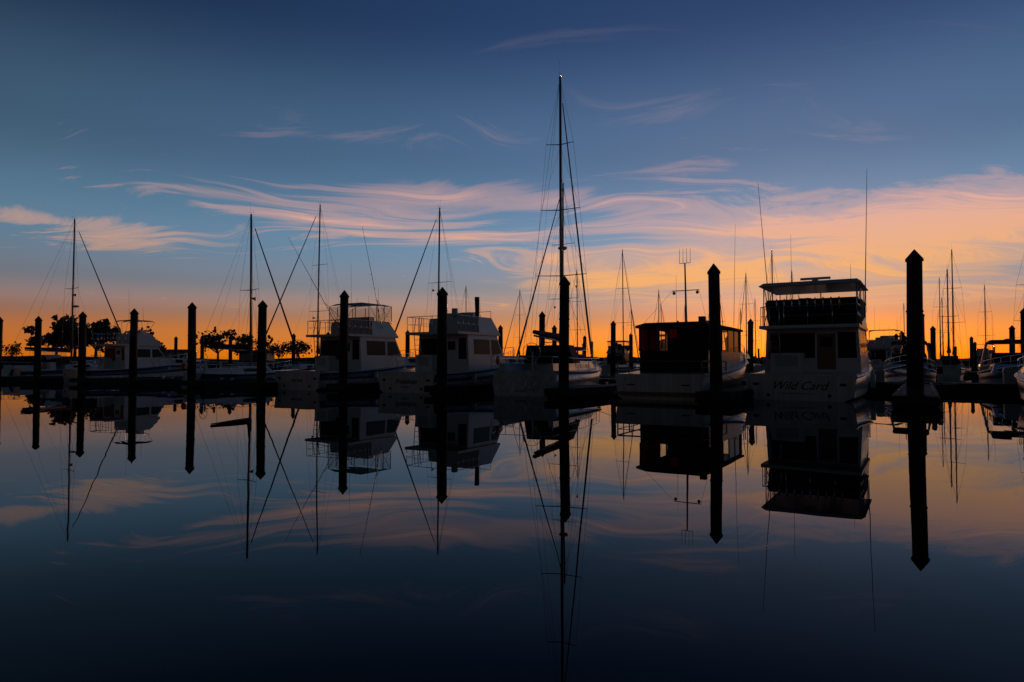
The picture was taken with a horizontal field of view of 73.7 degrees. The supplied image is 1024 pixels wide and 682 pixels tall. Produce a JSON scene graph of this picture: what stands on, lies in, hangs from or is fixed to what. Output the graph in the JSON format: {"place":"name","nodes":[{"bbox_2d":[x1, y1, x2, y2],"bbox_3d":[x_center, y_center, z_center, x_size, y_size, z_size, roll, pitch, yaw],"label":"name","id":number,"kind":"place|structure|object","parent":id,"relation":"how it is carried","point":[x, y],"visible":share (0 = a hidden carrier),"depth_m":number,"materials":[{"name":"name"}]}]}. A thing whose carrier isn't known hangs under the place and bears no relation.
{"place":"outdoors","nodes":[
{"label":"outdoors","id":0,"kind":"place"},
{"bbox_2d":[2,356,639,368],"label":"distant shoreline","id":1,"kind":"structure","parent":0,"point":[14,360],"depth_m":144.48,"materials":[{"name":"black"}]},
{"bbox_2d":[2,341,23,355],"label":"tree","id":2,"kind":"object","parent":1,"relation":"on","point":[14,350],"visible":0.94,"depth_m":149.62,"materials":[{"name":"green plant"}]},
{"bbox_2d":[22,315,78,354],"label":"tree","id":3,"kind":"object","parent":1,"relation":"on","point":[53,339],"visible":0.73,"depth_m":148.31,"materials":[{"name":"green plant"}]},
{"bbox_2d":[26,314,118,356],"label":"tree","id":4,"kind":"object","parent":1,"relation":"on","point":[75,343],"visible":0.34,"depth_m":150.27,"materials":[{"name":"green plant"}]},
{"bbox_2d":[73,318,120,356],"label":"tree","id":5,"kind":"object","parent":1,"relation":"on","point":[97,325],"visible":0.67,"depth_m":148.60,"materials":[{"name":"green plant"}]},
{"bbox_2d":[124,326,166,350],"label":"tree","id":6,"kind":"object","parent":1,"relation":"on","point":[163,347],"visible":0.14,"depth_m":158.47,"materials":[{"name":"green plant"}]},
{"bbox_2d":[161,349,187,359],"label":"boat","id":7,"kind":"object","parent":1,"relation":"on","point":[184,352],"depth_m":158.17,"materials":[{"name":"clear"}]},
{"bbox_2d":[196,326,248,361],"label":"tree","id":8,"kind":"object","parent":1,"relation":"on","point":[209,339],"visible":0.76,"depth_m":159.54,"materials":[{"name":"green plant"}]},
{"bbox_2d":[232,334,273,355],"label":"tree","id":9,"kind":"object","parent":1,"relation":"on","point":[254,341],"visible":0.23,"depth_m":165.00,"materials":[{"name":"green plant"}]},
{"bbox_2d":[239,350,274,360],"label":"boat","id":10,"kind":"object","parent":1,"relation":"on","point":[270,354],"depth_m":164.12,"materials":[{"name":"black"}]},
{"bbox_2d":[267,341,291,362],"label":"tree","id":11,"kind":"object","parent":1,"relation":"on","point":[280,351],"visible":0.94,"depth_m":169.23,"materials":[{"name":"green plant"}]},
{"bbox_2d":[282,340,312,362],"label":"tree","id":12,"kind":"object","parent":1,"relation":"on","point":[301,347],"visible":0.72,"depth_m":170.04,"materials":[{"name":"green plant"}]},
{"bbox_2d":[0,364,1023,681],"bbox_3d":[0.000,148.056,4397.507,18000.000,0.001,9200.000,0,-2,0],"label":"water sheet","id":13,"kind":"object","parent":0,"point":[194,534],"depth_m":5.52,"materials":[{"name":"blue liquid"}]},
{"bbox_2d":[8,348,97,375],"bbox_3d":[-39.704,2.225,60.563,2.788,3.100,8.910,-1,-2,31],"label":"runabout boat","id":14,"kind":"object","parent":13,"relation":"on","point":[65,362],"visible":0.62,"depth_m":58.97,"materials":[{"name":"white"}]},
{"bbox_2d":[2,211,121,375],"bbox_3d":[-39.992,-4.010,62.639,3.481,15.900,11.809,-1,-2,31],"label":"sailboat","id":15,"kind":"object","parent":13,"relation":"on","point":[6,371],"visible":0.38,"depth_m":61.71,"materials":[{"name":"white"}]},
{"bbox_2d":[86,322,138,364],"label":"cruiser","id":16,"kind":"object","parent":13,"relation":"on","point":[95,362],"visible":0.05,"depth_m":78.77,"materials":[{"name":"white"}]},
{"bbox_2d":[63,317,207,382],"bbox_3d":[-28.831,-0.304,54.007,3.489,7.718,10.833,-1,-2,31],"label":"cruiser boat","id":17,"kind":"object","parent":13,"relation":"on","point":[152,361],"visible":0.73,"depth_m":52.17,"materials":[{"name":"white"}]},
{"bbox_2d":[181,201,305,379],"bbox_3d":[-17.646,-3.045,46.567,2.883,12.900,9.548,-1,-2,31],"label":"sailboat","id":18,"kind":"object","parent":13,"relation":"on","point":[236,372],"visible":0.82,"depth_m":45.35,"materials":[{"name":"white"}]},
{"bbox_2d":[254,202,339,370],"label":"sloop","id":19,"kind":"object","parent":13,"relation":"on","point":[310,366],"visible":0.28,"depth_m":69.18,"materials":[{"name":"blue"}]},
{"bbox_2d":[266,227,416,389],"bbox_3d":[-8.887,-1.451,41.865,6.443,9.202,12.251,-1,-2,31],"label":"boat","id":20,"kind":"object","parent":13,"relation":"on","point":[373,349],"visible":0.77,"depth_m":39.44,"materials":[{"name":"white"}]},
{"bbox_2d":[395,200,458,351],"bbox_3d":[-7.206,-4.505,59.783,3.646,16.700,12.808,-1,-2,31],"label":"sloop","id":21,"kind":"object","parent":13,"relation":"on","point":[439,282],"visible":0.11,"depth_m":60.88,"materials":[{"name":"blue"}]},
{"bbox_2d":[351,297,524,393],"bbox_3d":[-2.747,-0.386,37.741,6.028,6.798,11.700,-1,-2,31],"label":"motor yacht","id":22,"kind":"object","parent":13,"relation":"on","point":[473,346],"visible":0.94,"depth_m":35.16,"materials":[{"name":"white"}]},
{"bbox_2d":[0,249,1023,408],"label":"pilings","id":23,"kind":"object","parent":13,"relation":"on","point":[915,391],"visible":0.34,"depth_m":32.03,"materials":[{"name":"brown wood"}]},
{"bbox_2d":[503,289,531,362],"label":"sloop","id":24,"kind":"object","parent":13,"relation":"on","point":[517,323],"visible":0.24,"depth_m":115.92,"materials":[{"name":"blue"}]},
{"bbox_2d":[491,65,611,395],"bbox_3d":[2.860,-5.933,36.473,4.348,18.000,14.390,-1,-2,20],"label":"sailboat","id":25,"kind":"object","parent":13,"relation":"on","point":[536,373],"visible":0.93,"depth_m":33.64,"materials":[{"name":"white"}]},
{"bbox_2d":[516,178,601,374],"bbox_3d":[3.393,-5.009,53.687,3.800,17.300,13.309,-1,-2,31],"label":"sloop","id":26,"kind":"object","parent":13,"relation":"on","point":[581,348],"visible":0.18,"depth_m":54.84,"materials":[{"name":"blue"}]},
{"bbox_2d":[569,268,595,361],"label":"sloop","id":27,"kind":"object","parent":13,"relation":"on","point":[577,301],"visible":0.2,"depth_m":94.42,"materials":[{"name":"blue"}]},
{"bbox_2d":[599,341,628,364],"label":"cruiser","id":28,"kind":"object","parent":13,"relation":"on","point":[619,349],"visible":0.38,"depth_m":105.92,"materials":[{"name":"white"}]},
{"bbox_2d":[599,250,639,374],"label":"sloop","id":29,"kind":"object","parent":13,"relation":"on","point":[606,370],"visible":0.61,"depth_m":89.03,"materials":[{"name":"blue"}]},
{"bbox_2d":[625,308,639,364],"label":"sloop","id":30,"kind":"object","parent":13,"relation":"on","point":[636,336],"visible":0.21,"depth_m":145.21,"materials":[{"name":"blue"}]},
{"bbox_2d":[654,290,663,322],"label":"sloop","id":31,"kind":"object","parent":13,"relation":"on","point":[658,298],"visible":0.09,"depth_m":102.25,"materials":[{"name":"blue"}]},
{"bbox_2d":[660,334,664,350],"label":"window","id":32,"kind":"structure","parent":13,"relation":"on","point":[662,344],"depth_m":84.11,"materials":[{"name":"blue"}]},
{"bbox_2d":[579,248,751,400],"bbox_3d":[8.344,-1.319,32.145,6.136,8.290,12.862,-1,-2,31],"label":"houseboat","id":33,"kind":"object","parent":13,"relation":"on","point":[678,368],"visible":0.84,"depth_m":28.18,"materials":[{"name":"white"}]},
{"bbox_2d":[720,296,726,349],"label":"sloop","id":34,"kind":"object","parent":13,"relation":"on","point":[722,324],"visible":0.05,"depth_m":83.83,"materials":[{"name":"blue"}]},
{"bbox_2d":[737,271,758,370],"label":"sloop","id":35,"kind":"object","parent":13,"relation":"on","point":[746,321],"visible":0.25,"depth_m":96.69,"materials":[{"name":"blue"}]},
{"bbox_2d":[752,304,762,364],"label":"sloop","id":36,"kind":"object","parent":13,"relation":"on","point":[755,361],"visible":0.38,"depth_m":131.50,"materials":[{"name":"blue"}]},
{"bbox_2d":[754,243,780,372],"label":"sloop","id":37,"kind":"object","parent":13,"relation":"on","point":[758,368],"visible":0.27,"depth_m":78.23,"materials":[{"name":"blue"}]},
{"bbox_2d":[582,325,1015,377],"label":"pilings","id":38,"kind":"object","parent":13,"relation":"on","point":[1012,349],"visible":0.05,"depth_m":76.12,"materials":[{"name":"brown wood"}]},
{"bbox_2d":[724,182,875,401],"bbox_3d":[13.805,-2.145,32.278,6.059,9.949,13.633,-1,-2,31],"label":"motor yacht","id":39,"kind":"object","parent":13,"relation":"on","point":[816,349],"visible":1,"depth_m":28.86,"materials":[{"name":"white"}]},
{"bbox_2d":[757,342,994,370],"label":"pilings","id":40,"kind":"object","parent":13,"relation":"on","point":[975,355],"visible":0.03,"depth_m":107.64,"materials":[{"name":"brown wood"}]},
{"bbox_2d":[867,314,902,369],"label":"cruiser","id":41,"kind":"object","parent":13,"relation":"on","point":[878,348],"visible":0.52,"depth_m":71.67,"materials":[{"name":"white"}]},
{"bbox_2d":[899,331,905,352],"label":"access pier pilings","id":42,"kind":"object","parent":13,"relation":"in","point":[902,336],"visible":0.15,"depth_m":75.36,"materials":[{"name":"brown wood"}]},
{"bbox_2d":[884,330,936,381],"bbox_3d":[23.121,0.731,39.761,2.809,4.700,9.410,-1,-2,31],"label":"boat","id":43,"kind":"object","parent":13,"relation":"on","point":[896,370],"visible":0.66,"depth_m":38.63,"materials":[{"name":"white"}]},
{"bbox_2d":[932,278,950,367],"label":"sloop","id":44,"kind":"object","parent":13,"relation":"on","point":[940,321],"visible":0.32,"depth_m":116.62,"materials":[{"name":"blue"}]},
{"bbox_2d":[936,301,946,358],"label":"sloop","id":45,"kind":"object","parent":13,"relation":"on","point":[942,335],"visible":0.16,"depth_m":128.19,"materials":[{"name":"blue"}]},
{"bbox_2d":[936,269,964,377],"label":"sloop","id":46,"kind":"object","parent":13,"relation":"on","point":[952,368],"visible":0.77,"depth_m":68.28,"materials":[{"name":"black"}]},
{"bbox_2d":[939,243,970,371],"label":"sloop","id":47,"kind":"object","parent":13,"relation":"on","point":[967,369],"visible":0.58,"depth_m":83.85,"materials":[{"name":"black"}]},
{"bbox_2d":[974,337,994,365],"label":"cruiser","id":48,"kind":"object","parent":13,"relation":"on","point":[979,355],"visible":0.21,"depth_m":125.42,"materials":[{"name":"blue"}]},
{"bbox_2d":[977,280,995,369],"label":"sloop","id":49,"kind":"object","parent":13,"relation":"on","point":[987,366],"visible":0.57,"depth_m":112.80,"materials":[{"name":"black"}]},
{"bbox_2d":[977,333,1023,382],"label":"boat","id":50,"kind":"object","parent":13,"relation":"on","point":[998,362],"visible":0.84,"depth_m":37.68,"materials":[{"name":"white"}]},
{"bbox_2d":[1013,256,1023,352],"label":"sloop","id":51,"kind":"object","parent":13,"relation":"on","point":[1020,303],"visible":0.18,"depth_m":68.37,"materials":[{"name":"black"}]},
{"bbox_2d":[1014,357,1023,399],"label":"boat","id":52,"kind":"object","parent":13,"relation":"on","point":[1019,375],"visible":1,"depth_m":24.42,"materials":[{"name":"white"}]},
{"bbox_2d":[0,0,1023,359],"label":"sky","id":53,"kind":"structure","parent":0,"point":[156,123],"materials":[{"name":"blue"}]},
{"bbox_2d":[197,357,969,363],"bbox_3d":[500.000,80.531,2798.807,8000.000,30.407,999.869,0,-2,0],"label":"shore land","id":54,"kind":"structure","parent":0,"point":[962,360],"depth_m":2389.69,"materials":[{"name":"black"}]}
]}

